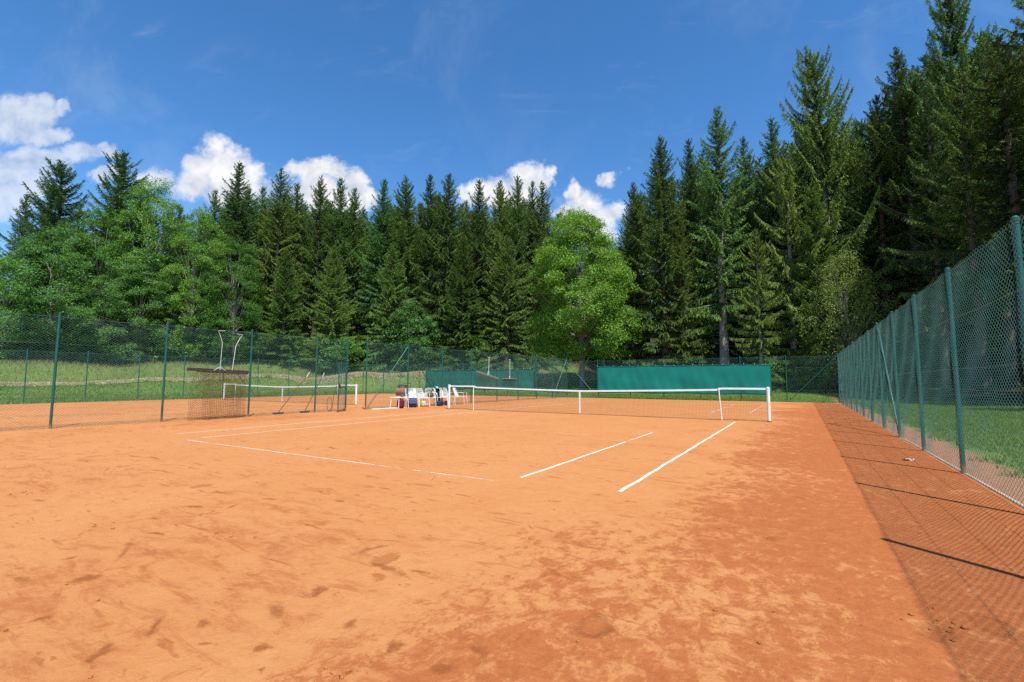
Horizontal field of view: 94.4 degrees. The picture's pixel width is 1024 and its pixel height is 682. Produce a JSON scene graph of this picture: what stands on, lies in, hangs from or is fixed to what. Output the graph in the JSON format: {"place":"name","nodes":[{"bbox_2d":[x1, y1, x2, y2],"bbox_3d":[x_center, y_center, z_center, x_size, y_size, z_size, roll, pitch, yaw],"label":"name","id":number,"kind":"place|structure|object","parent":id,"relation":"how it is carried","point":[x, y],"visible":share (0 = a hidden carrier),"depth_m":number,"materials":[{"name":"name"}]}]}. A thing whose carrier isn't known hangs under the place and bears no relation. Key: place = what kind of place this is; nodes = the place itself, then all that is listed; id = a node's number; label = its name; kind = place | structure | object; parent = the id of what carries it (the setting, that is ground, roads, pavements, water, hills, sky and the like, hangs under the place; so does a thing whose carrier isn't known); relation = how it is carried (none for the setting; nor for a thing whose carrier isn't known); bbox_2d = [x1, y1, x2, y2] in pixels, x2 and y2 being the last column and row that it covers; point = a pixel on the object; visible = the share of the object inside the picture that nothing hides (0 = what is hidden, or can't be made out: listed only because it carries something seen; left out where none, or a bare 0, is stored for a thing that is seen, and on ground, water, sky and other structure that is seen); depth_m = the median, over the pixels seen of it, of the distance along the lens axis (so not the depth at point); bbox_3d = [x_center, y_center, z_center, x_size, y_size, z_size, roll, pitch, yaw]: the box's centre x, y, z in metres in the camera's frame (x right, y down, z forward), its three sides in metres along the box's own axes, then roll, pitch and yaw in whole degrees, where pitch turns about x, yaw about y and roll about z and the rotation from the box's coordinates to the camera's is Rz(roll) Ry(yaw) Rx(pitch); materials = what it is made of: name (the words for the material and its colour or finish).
{"place":"outdoors","nodes":[
{"label":"outdoors","id":0,"kind":"place"},
{"bbox_2d":[0,359,596,382],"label":"tall meadow grass","id":1,"kind":"structure","parent":0,"point":[74,363],"depth_m":52.37,"materials":[{"name":"plant"}]},
{"bbox_2d":[0,371,835,392],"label":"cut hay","id":2,"kind":"object","parent":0,"point":[570,374],"visible":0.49,"depth_m":50.99},
{"bbox_2d":[0,319,1023,503],"bbox_3d":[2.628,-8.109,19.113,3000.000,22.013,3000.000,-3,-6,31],"label":"ground","id":3,"kind":"structure","parent":0,"point":[369,380],"depth_m":38.89,"materials":[{"name":"plant"}]},
{"bbox_2d":[0,194,43,362],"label":"spruce tree","id":4,"kind":"object","parent":3,"relation":"on","point":[19,230],"visible":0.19,"depth_m":60.89,"materials":[{"name":"green plant"}]},
{"bbox_2d":[0,255,48,362],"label":"broadleaf tree","id":5,"kind":"object","parent":3,"relation":"on","point":[4,302],"visible":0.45,"depth_m":53.75,"materials":[{"name":"green plant"}]},
{"bbox_2d":[0,322,75,362],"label":"shrub","id":6,"kind":"object","parent":3,"relation":"on","point":[30,337],"visible":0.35,"depth_m":53.50,"materials":[{"name":"green plant"}]},
{"bbox_2d":[0,156,104,329],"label":"spruce tree","id":7,"kind":"object","parent":3,"relation":"on","point":[57,194],"visible":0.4,"depth_m":58.27,"materials":[{"name":"green plant"}]},
{"bbox_2d":[0,226,125,361],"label":"broadleaf tree","id":8,"kind":"object","parent":3,"relation":"on","point":[33,278],"visible":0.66,"depth_m":53.47,"materials":[{"name":"green plant"}]},
{"bbox_2d":[38,202,150,362],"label":"broadleaf tree","id":9,"kind":"object","parent":3,"relation":"on","point":[94,222],"visible":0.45,"depth_m":55.65,"materials":[{"name":"green plant"}]},
{"bbox_2d":[62,322,126,364],"bbox_3d":[-49.625,0.464,56.899,6.548,5.798,7.315,4,-5,-39],"label":"shrub","id":10,"kind":"object","parent":3,"relation":"on","point":[83,343],"visible":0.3,"depth_m":55.02,"materials":[{"name":"green plant"}]},
{"bbox_2d":[54,149,171,365],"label":"spruce tree","id":11,"kind":"object","parent":3,"relation":"on","point":[120,182],"visible":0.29,"depth_m":60.15,"materials":[{"name":"green plant"}]},
{"bbox_2d":[64,256,197,363],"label":"broadleaf tree","id":12,"kind":"object","parent":3,"relation":"on","point":[134,268],"visible":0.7,"depth_m":55.15,"materials":[{"name":"green plant"}]},
{"bbox_2d":[72,176,213,363],"bbox_3d":[-45.851,-8.639,59.886,13.817,24.981,13.039,-1,-5,12],"label":"broadleaf tree","id":13,"kind":"object","parent":3,"relation":"on","point":[152,254],"visible":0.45,"depth_m":58.66,"materials":[{"name":"green plant"}]},
{"bbox_2d":[163,206,192,363],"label":"spruce tree","id":14,"kind":"object","parent":3,"relation":"on","point":[179,217],"visible":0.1,"depth_m":68.82,"materials":[{"name":"green plant"}]},
{"bbox_2d":[131,322,235,362],"bbox_3d":[-41.070,0.641,59.842,11.838,5.948,9.707,3,-5,-25],"label":"shrub","id":15,"kind":"object","parent":3,"relation":"on","point":[179,350],"visible":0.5,"depth_m":57.83,"materials":[{"name":"green plant"}]},
{"bbox_2d":[133,205,238,361],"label":"broadleaf tree","id":16,"kind":"object","parent":3,"relation":"on","point":[179,239],"visible":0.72,"depth_m":58.47,"materials":[{"name":"green plant"}]},
{"bbox_2d":[180,189,229,362],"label":"spruce tree","id":17,"kind":"object","parent":3,"relation":"on","point":[214,199],"visible":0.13,"depth_m":71.37,"materials":[{"name":"green plant"}]},
{"bbox_2d":[198,327,246,364],"bbox_3d":[-37.081,0.702,61.067,5.770,5.535,6.446,-1,-5,18],"label":"shrub","id":18,"kind":"object","parent":3,"relation":"on","point":[226,353],"visible":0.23,"depth_m":59.87,"materials":[{"name":"green plant"}]},
{"bbox_2d":[185,234,274,364],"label":"broadleaf tree","id":19,"kind":"object","parent":3,"relation":"on","point":[234,306],"visible":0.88,"depth_m":59.71,"materials":[{"name":"green plant"}]},
{"bbox_2d":[0,364,470,403],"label":"meadow grass","id":20,"kind":"structure","parent":3,"relation":"on","point":[94,397],"depth_m":37.92,"materials":[{"name":"plant"}]},
{"bbox_2d":[206,161,269,361],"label":"spruce tree","id":21,"kind":"object","parent":3,"relation":"on","point":[238,215],"visible":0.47,"depth_m":68.37,"materials":[{"name":"green plant"}]},
{"bbox_2d":[236,185,279,362],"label":"spruce tree","id":22,"kind":"object","parent":3,"relation":"on","point":[258,227],"visible":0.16,"depth_m":70.98,"materials":[{"name":"green plant"}]},
{"bbox_2d":[239,334,292,363],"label":"shrub","id":23,"kind":"object","parent":3,"relation":"on","point":[256,350],"visible":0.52,"depth_m":60.23,"materials":[{"name":"green plant"}]},
{"bbox_2d":[237,168,316,363],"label":"spruce tree","id":24,"kind":"object","parent":3,"relation":"on","point":[279,216],"visible":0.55,"depth_m":66.49,"materials":[{"name":"green plant"}]},
{"bbox_2d":[245,249,308,365],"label":"spruce tree","id":25,"kind":"object","parent":3,"relation":"on","point":[286,283],"visible":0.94,"depth_m":60.87,"materials":[{"name":"green plant"}]},
{"bbox_2d":[256,183,321,362],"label":"spruce tree","id":26,"kind":"object","parent":3,"relation":"on","point":[297,208],"visible":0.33,"depth_m":69.20,"materials":[{"name":"green plant"}]},
{"bbox_2d":[269,337,325,366],"bbox_3d":[-27.953,1.662,63.534,7.634,4.678,9.310,-2,-6,24],"label":"shrub","id":27,"kind":"object","parent":3,"relation":"on","point":[296,346],"visible":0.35,"depth_m":61.99,"materials":[{"name":"green plant"}]},
{"bbox_2d":[291,175,342,365],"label":"spruce tree","id":28,"kind":"object","parent":3,"relation":"on","point":[320,193],"visible":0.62,"depth_m":67.24,"materials":[{"name":"green plant"}]},
{"bbox_2d":[296,244,357,373],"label":"spruce tree","id":29,"kind":"object","parent":3,"relation":"on","point":[333,319],"visible":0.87,"depth_m":60.98,"materials":[{"name":"green plant"}]},
{"bbox_2d":[297,177,365,364],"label":"spruce tree","id":30,"kind":"object","parent":3,"relation":"on","point":[338,223],"visible":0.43,"depth_m":67.32,"materials":[{"name":"green plant"}]},
{"bbox_2d":[307,336,368,372],"bbox_3d":[-22.302,2.082,61.154,9.387,5.442,7.697,-2,-5,36],"label":"shrub","id":31,"kind":"object","parent":3,"relation":"on","point":[353,352],"visible":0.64,"depth_m":59.55,"materials":[{"name":"green plant"}]},
{"bbox_2d":[308,187,384,365],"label":"spruce tree","id":32,"kind":"object","parent":3,"relation":"on","point":[354,228],"visible":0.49,"depth_m":68.86,"materials":[{"name":"green plant"}]},
{"bbox_2d":[355,214,394,361],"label":"spruce tree","id":33,"kind":"object","parent":3,"relation":"on","point":[365,327],"visible":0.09,"depth_m":70.22,"materials":[{"name":"green plant"}]},
{"bbox_2d":[349,178,407,365],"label":"spruce tree","id":34,"kind":"object","parent":3,"relation":"on","point":[380,231],"visible":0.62,"depth_m":66.11,"materials":[{"name":"green plant"}]},
{"bbox_2d":[361,243,420,373],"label":"spruce tree","id":35,"kind":"object","parent":3,"relation":"on","point":[393,299],"visible":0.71,"depth_m":60.95,"materials":[{"name":"green plant"}]},
{"bbox_2d":[358,175,431,361],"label":"spruce tree","id":36,"kind":"object","parent":3,"relation":"on","point":[400,234],"visible":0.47,"depth_m":65.45,"materials":[{"name":"green plant"}]},
{"bbox_2d":[376,301,440,372],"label":"deciduous tree","id":37,"kind":"object","parent":3,"relation":"on","point":[414,320],"visible":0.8,"depth_m":59.69,"materials":[{"name":"green plant"}]},
{"bbox_2d":[402,174,456,367],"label":"spruce tree","id":38,"kind":"object","parent":3,"relation":"on","point":[430,278],"visible":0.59,"depth_m":65.34,"materials":[{"name":"green plant"}]},
{"bbox_2d":[401,173,492,370],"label":"spruce tree","id":39,"kind":"object","parent":3,"relation":"on","point":[450,240],"visible":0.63,"depth_m":64.78,"materials":[{"name":"green plant"}]},
{"bbox_2d":[425,240,488,369],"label":"spruce tree","id":40,"kind":"object","parent":3,"relation":"on","point":[459,309],"visible":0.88,"depth_m":60.87,"materials":[{"name":"green plant"}]},
{"bbox_2d":[434,179,501,367],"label":"spruce tree","id":41,"kind":"object","parent":3,"relation":"on","point":[477,215],"visible":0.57,"depth_m":64.18,"materials":[{"name":"green plant"}]},
{"bbox_2d":[451,337,501,369],"bbox_3d":[-3.688,2.154,62.313,8.386,5.267,6.876,4,-6,-44],"label":"shrub","id":42,"kind":"object","parent":3,"relation":"on","point":[477,350],"visible":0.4,"depth_m":60.68,"materials":[{"name":"green plant"}]},
{"bbox_2d":[474,180,525,368],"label":"spruce tree","id":43,"kind":"object","parent":3,"relation":"on","point":[499,231],"visible":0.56,"depth_m":63.62,"materials":[{"name":"green plant"}]},
{"bbox_2d":[0,393,1023,681],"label":"clay court","id":44,"kind":"object","parent":3,"relation":"on","point":[434,543],"visible":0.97,"depth_m":3.64,"materials":[{"name":"soil"}]},
{"bbox_2d":[0,349,383,403],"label":"wire fence","id":45,"kind":"object","parent":44,"relation":"on","point":[86,373],"visible":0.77,"depth_m":30.71,"materials":[{"name":"metal"}]},
{"bbox_2d":[187,331,248,419],"bbox_3d":[-9.727,1.119,15.840,0.268,2.980,1.962,-3,-6,31],"label":"drag net","id":46,"kind":"object","parent":44,"relation":"on","point":[220,370],"visible":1,"depth_m":15.80,"materials":[{"name":"brown fabric"}]},
{"bbox_2d":[0,311,566,429],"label":"wire fence","id":47,"kind":"object","parent":44,"relation":"on","point":[58,327],"visible":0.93,"depth_m":16.28,"materials":[{"name":"metal"}]},
{"bbox_2d":[337,362,346,410],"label":"gate","id":48,"kind":"structure","parent":47,"relation":"attached to","point":[340,384],"depth_m":19.61,"materials":[{"name":"metal"}]},
{"bbox_2d":[223,384,356,404],"bbox_3d":[-13.608,3.168,28.094,12.927,1.300,0.130,-3,-6,31],"label":"tennis net","id":49,"kind":"object","parent":44,"relation":"on","point":[355,395],"visible":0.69,"depth_m":27.47,"materials":[{"name":"fabric"}]},
{"bbox_2d":[384,360,566,396],"bbox_3d":[-4.249,3.503,42.098,20.028,3.208,0.109,-3,-6,31],"label":"wire fence","id":50,"kind":"object","parent":44,"relation":"on","point":[477,369],"visible":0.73,"depth_m":41.49,"materials":[{"name":"metal"}]},
{"bbox_2d":[425,369,533,390],"bbox_3d":[-3.158,3.454,41.308,11.517,2.036,0.117,-3,-6,31],"label":"windscreen","id":51,"kind":"object","parent":50,"relation":"attached to","point":[458,373],"visible":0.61,"depth_m":41.09,"materials":[{"name":"fabric"}]},
{"bbox_2d":[4,417,968,681],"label":"clay crumbs","id":52,"kind":"object","parent":44,"relation":"on","point":[576,641],"visible":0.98,"depth_m":2.58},
{"bbox_2d":[448,385,771,421],"bbox_3d":[2.612,2.363,18.232,12.927,1.300,0.130,-3,-6,31],"label":"tennis net","id":53,"kind":"object","parent":44,"relation":"on","point":[767,389],"visible":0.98,"depth_m":17.32,"materials":[{"name":"fabric"}]},
{"bbox_2d":[567,355,839,402],"bbox_3d":[11.744,2.719,32.373,17.519,3.188,0.114,-3,-6,31],"label":"wire fence","id":54,"kind":"object","parent":44,"relation":"on","point":[662,359],"visible":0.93,"depth_m":29.38,"materials":[{"name":"metal"}]},
{"bbox_2d":[597,363,771,394],"bbox_3d":[11.270,2.619,32.547,11.477,2.016,0.108,-3,-6,31],"label":"windscreen","id":55,"kind":"object","parent":54,"relation":"attached to","point":[672,377],"visible":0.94,"depth_m":32.16,"materials":[{"name":"fabric"}]},
{"bbox_2d":[478,236,548,372],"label":"spruce tree","id":56,"kind":"object","parent":3,"relation":"on","point":[507,322],"visible":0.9,"depth_m":59.73,"materials":[{"name":"green plant"}]},
{"bbox_2d":[485,174,553,368],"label":"spruce tree","id":57,"kind":"object","parent":3,"relation":"on","point":[519,219],"visible":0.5,"depth_m":63.39,"materials":[{"name":"green plant"}]},
{"bbox_2d":[502,180,555,367],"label":"spruce tree","id":58,"kind":"object","parent":3,"relation":"on","point":[532,200],"visible":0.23,"depth_m":65.78,"materials":[{"name":"green plant"}]},
{"bbox_2d":[511,180,572,370],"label":"spruce tree","id":59,"kind":"object","parent":3,"relation":"on","point":[541,205],"visible":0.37,"depth_m":63.61,"materials":[{"name":"green plant"}]},
{"bbox_2d":[540,204,590,363],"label":"broadleaf tree","id":60,"kind":"object","parent":3,"relation":"on","point":[565,211],"visible":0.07,"depth_m":65.19,"materials":[{"name":"green plant"}]},
{"bbox_2d":[523,207,642,386],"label":"maple tree","id":61,"kind":"object","parent":3,"relation":"on","point":[607,316],"visible":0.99,"depth_m":46.05,"materials":[{"name":"green plant"}]},
{"bbox_2d":[602,182,660,366],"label":"spruce tree","id":62,"kind":"object","parent":3,"relation":"on","point":[633,229],"visible":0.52,"depth_m":50.59,"materials":[{"name":"green plant"}]},
{"bbox_2d":[620,203,661,365],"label":"spruce tree","id":63,"kind":"object","parent":3,"relation":"on","point":[641,344],"visible":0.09,"depth_m":54.22,"materials":[{"name":"green plant"}]},
{"bbox_2d":[623,134,705,365],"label":"spruce tree","id":64,"kind":"object","parent":3,"relation":"on","point":[665,273],"visible":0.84,"depth_m":46.48,"materials":[{"name":"green plant"}]},
{"bbox_2d":[644,177,712,364],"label":"spruce tree","id":65,"kind":"object","parent":3,"relation":"on","point":[673,204],"visible":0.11,"depth_m":53.72,"materials":[{"name":"green plant"}]},
{"bbox_2d":[654,206,711,364],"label":"spruce tree","id":66,"kind":"object","parent":3,"relation":"on","point":[684,342],"visible":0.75,"depth_m":45.01,"materials":[{"name":"green plant"}]},
{"bbox_2d":[654,138,727,364],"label":"spruce tree","id":67,"kind":"object","parent":3,"relation":"on","point":[688,186],"visible":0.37,"depth_m":49.80,"materials":[{"name":"green plant"}]},
{"bbox_2d":[680,189,744,364],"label":"spruce tree","id":68,"kind":"object","parent":3,"relation":"on","point":[716,348],"visible":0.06,"depth_m":54.29,"materials":[{"name":"green plant"}]},
{"bbox_2d":[669,106,780,364],"bbox_3d":[19.926,-9.147,44.788,9.138,28.538,8.058,3,-6,-31],"label":"spruce tree","id":69,"kind":"object","parent":3,"relation":"on","point":[722,293],"visible":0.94,"depth_m":44.96,"materials":[{"name":"green plant"}]},
{"bbox_2d":[694,168,755,343],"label":"spruce tree","id":70,"kind":"object","parent":3,"relation":"on","point":[712,281],"visible":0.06,"depth_m":52.56,"materials":[{"name":"green plant"}]},
{"bbox_2d":[708,135,780,364],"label":"spruce tree","id":71,"kind":"object","parent":3,"relation":"on","point":[745,201],"visible":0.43,"depth_m":49.60,"materials":[{"name":"green plant"}]},
{"bbox_2d":[717,336,789,379],"bbox_3d":[24.941,2.405,47.211,8.186,5.788,9.983,3,-5,-29],"label":"shrub","id":72,"kind":"object","parent":3,"relation":"on","point":[745,360],"visible":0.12,"depth_m":46.63,"materials":[{"name":"green plant"}]},
{"bbox_2d":[729,228,799,389],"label":"spruce tree","id":73,"kind":"object","parent":3,"relation":"on","point":[758,317],"visible":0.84,"depth_m":41.15,"materials":[{"name":"green plant"}]},
{"bbox_2d":[738,115,805,358],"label":"spruce tree","id":74,"kind":"object","parent":3,"relation":"on","point":[766,187],"visible":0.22,"depth_m":48.99,"materials":[{"name":"green plant"}]},
{"bbox_2d":[750,139,802,341],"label":"spruce tree","id":75,"kind":"object","parent":3,"relation":"on","point":[755,204],"visible":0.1,"depth_m":52.01,"materials":[{"name":"green plant"}]},
{"bbox_2d":[764,354,801,389],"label":"shrub","id":76,"kind":"object","parent":3,"relation":"on","point":[779,366],"visible":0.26,"depth_m":40.96,"materials":[{"name":"green plant"}]},
{"bbox_2d":[746,145,865,392],"bbox_3d":[24.586,-6.393,41.710,8.146,23.026,8.210,1,-5,-12],"label":"spruce tree","id":77,"kind":"object","parent":3,"relation":"on","point":[786,193],"visible":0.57,"depth_m":41.86,"materials":[{"name":"green plant"}]},
{"bbox_2d":[780,343,847,392],"bbox_3d":[25.187,2.514,39.544,5.043,4.760,5.966,0,-4,-5],"label":"shrub","id":78,"kind":"object","parent":3,"relation":"on","point":[796,355],"visible":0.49,"depth_m":39.10,"materials":[{"name":"green plant"}]},
{"bbox_2d":[776,182,868,392],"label":"spruce tree","id":79,"kind":"object","parent":3,"relation":"on","point":[814,237],"visible":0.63,"depth_m":39.71,"materials":[{"name":"green plant"}]},
{"bbox_2d":[785,125,862,326],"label":"spruce tree","id":80,"kind":"object","parent":3,"relation":"on","point":[802,172],"visible":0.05,"depth_m":45.26,"materials":[{"name":"green plant"}]},
{"bbox_2d":[758,42,920,388],"bbox_3d":[28.518,-11.124,42.213,10.881,32.220,11.021,-4,-6,42],"label":"spruce tree","id":81,"kind":"object","parent":3,"relation":"on","point":[817,136],"visible":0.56,"depth_m":41.73,"materials":[{"name":"green plant"}]},
{"bbox_2d":[793,249,912,391],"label":"birch tree","id":82,"kind":"object","parent":3,"relation":"on","point":[850,321],"visible":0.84,"depth_m":37.01,"materials":[{"name":"green plant"}]},
{"bbox_2d":[823,121,911,384],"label":"spruce tree","id":83,"kind":"object","parent":3,"relation":"on","point":[862,167],"visible":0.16,"depth_m":43.99,"materials":[{"name":"green plant"}]},
{"bbox_2d":[828,91,921,386],"bbox_3d":[31.716,-8.540,39.501,8.326,25.729,5.445,1,-5,-13],"label":"spruce tree","id":84,"kind":"object","parent":3,"relation":"on","point":[882,223],"visible":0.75,"depth_m":39.84,"materials":[{"name":"green plant"}]},
{"bbox_2d":[826,128,929,366],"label":"spruce tree","id":85,"kind":"object","parent":3,"relation":"on","point":[855,161],"visible":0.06,"depth_m":46.53,"materials":[{"name":"green plant"}]},
{"bbox_2d":[866,116,925,354],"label":"spruce tree","id":86,"kind":"object","parent":3,"relation":"on","point":[904,302],"visible":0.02,"depth_m":44.77,"materials":[{"name":"green plant"}]},
{"bbox_2d":[869,81,956,374],"bbox_3d":[35.528,-10.151,42.455,5.490,27.165,8.468,1,-5,-8],"label":"spruce tree","id":87,"kind":"object","parent":3,"relation":"on","point":[915,189],"visible":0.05,"depth_m":41.78,"materials":[{"name":"green plant"}]},
{"bbox_2d":[872,58,959,348],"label":"spruce tree","id":88,"kind":"object","parent":3,"relation":"on","point":[924,76],"visible":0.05,"depth_m":43.32,"materials":[{"name":"green plant"}]},
{"bbox_2d":[848,47,997,383],"bbox_3d":[33.572,-10.504,38.780,9.730,29.157,10.530,0,-6,1],"label":"spruce tree","id":89,"kind":"object","parent":3,"relation":"on","point":[900,149],"visible":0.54,"depth_m":39.02,"materials":[{"name":"green plant"}]},
{"bbox_2d":[837,215,1023,508],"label":"wire fence","id":90,"kind":"object","parent":3,"relation":"on","point":[1017,248],"visible":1,"depth_m":7.03,"materials":[{"name":"metal"}]},
{"bbox_2d":[876,87,986,389],"bbox_3d":[30.062,-7.235,33.844,3.967,22.373,6.148,3,-6,-32],"label":"spruce tree","id":91,"kind":"object","parent":3,"relation":"on","point":[932,196],"visible":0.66,"depth_m":33.46,"materials":[{"name":"green plant"}]},
{"bbox_2d":[873,0,1023,386],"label":"spruce tree","id":92,"kind":"object","parent":3,"relation":"on","point":[950,17],"visible":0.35,"depth_m":35.60,"materials":[{"name":"green plant"}]},
{"bbox_2d":[887,69,1023,394],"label":"spruce tree","id":93,"kind":"object","parent":3,"relation":"on","point":[974,237],"visible":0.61,"depth_m":30.16,"materials":[{"name":"green plant"}]},
{"bbox_2d":[923,26,1023,373],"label":"spruce tree","id":94,"kind":"object","parent":3,"relation":"on","point":[1008,171],"visible":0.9,"depth_m":26.78,"materials":[{"name":"green plant"}]},
{"bbox_2d":[930,57,1023,387],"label":"spruce tree","id":95,"kind":"object","parent":3,"relation":"on","point":[984,258],"visible":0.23,"depth_m":31.95,"materials":[{"name":"green plant"}]},
{"bbox_2d":[932,32,1023,386],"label":"spruce tree","id":96,"kind":"object","parent":3,"relation":"on","point":[1020,348],"visible":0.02,"depth_m":35.60,"materials":[{"name":"green plant"}]},
{"bbox_2d":[954,0,1023,289],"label":"spruce tree","id":97,"kind":"object","parent":3,"relation":"on","point":[1018,46],"visible":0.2,"depth_m":32.54,"materials":[{"name":"green plant"}]},
{"bbox_2d":[990,330,1023,387],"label":"spruce tree","id":98,"kind":"object","parent":3,"relation":"on","point":[998,361],"visible":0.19,"depth_m":32.59,"materials":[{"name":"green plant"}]},
{"bbox_2d":[0,0,1023,338],"label":"sky","id":99,"kind":"structure","parent":0,"point":[575,97],"materials":[{"name":"blue"}]},
{"bbox_2d":[381,376,968,403],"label":"lawn grass","id":100,"kind":"structure","parent":0,"point":[709,397],"depth_m":35.59,"materials":[{"name":"plant"}]},
{"bbox_2d":[852,401,1023,477],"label":"lawn grass","id":101,"kind":"structure","parent":0,"point":[1005,417],"depth_m":14.03,"materials":[{"name":"plant"}]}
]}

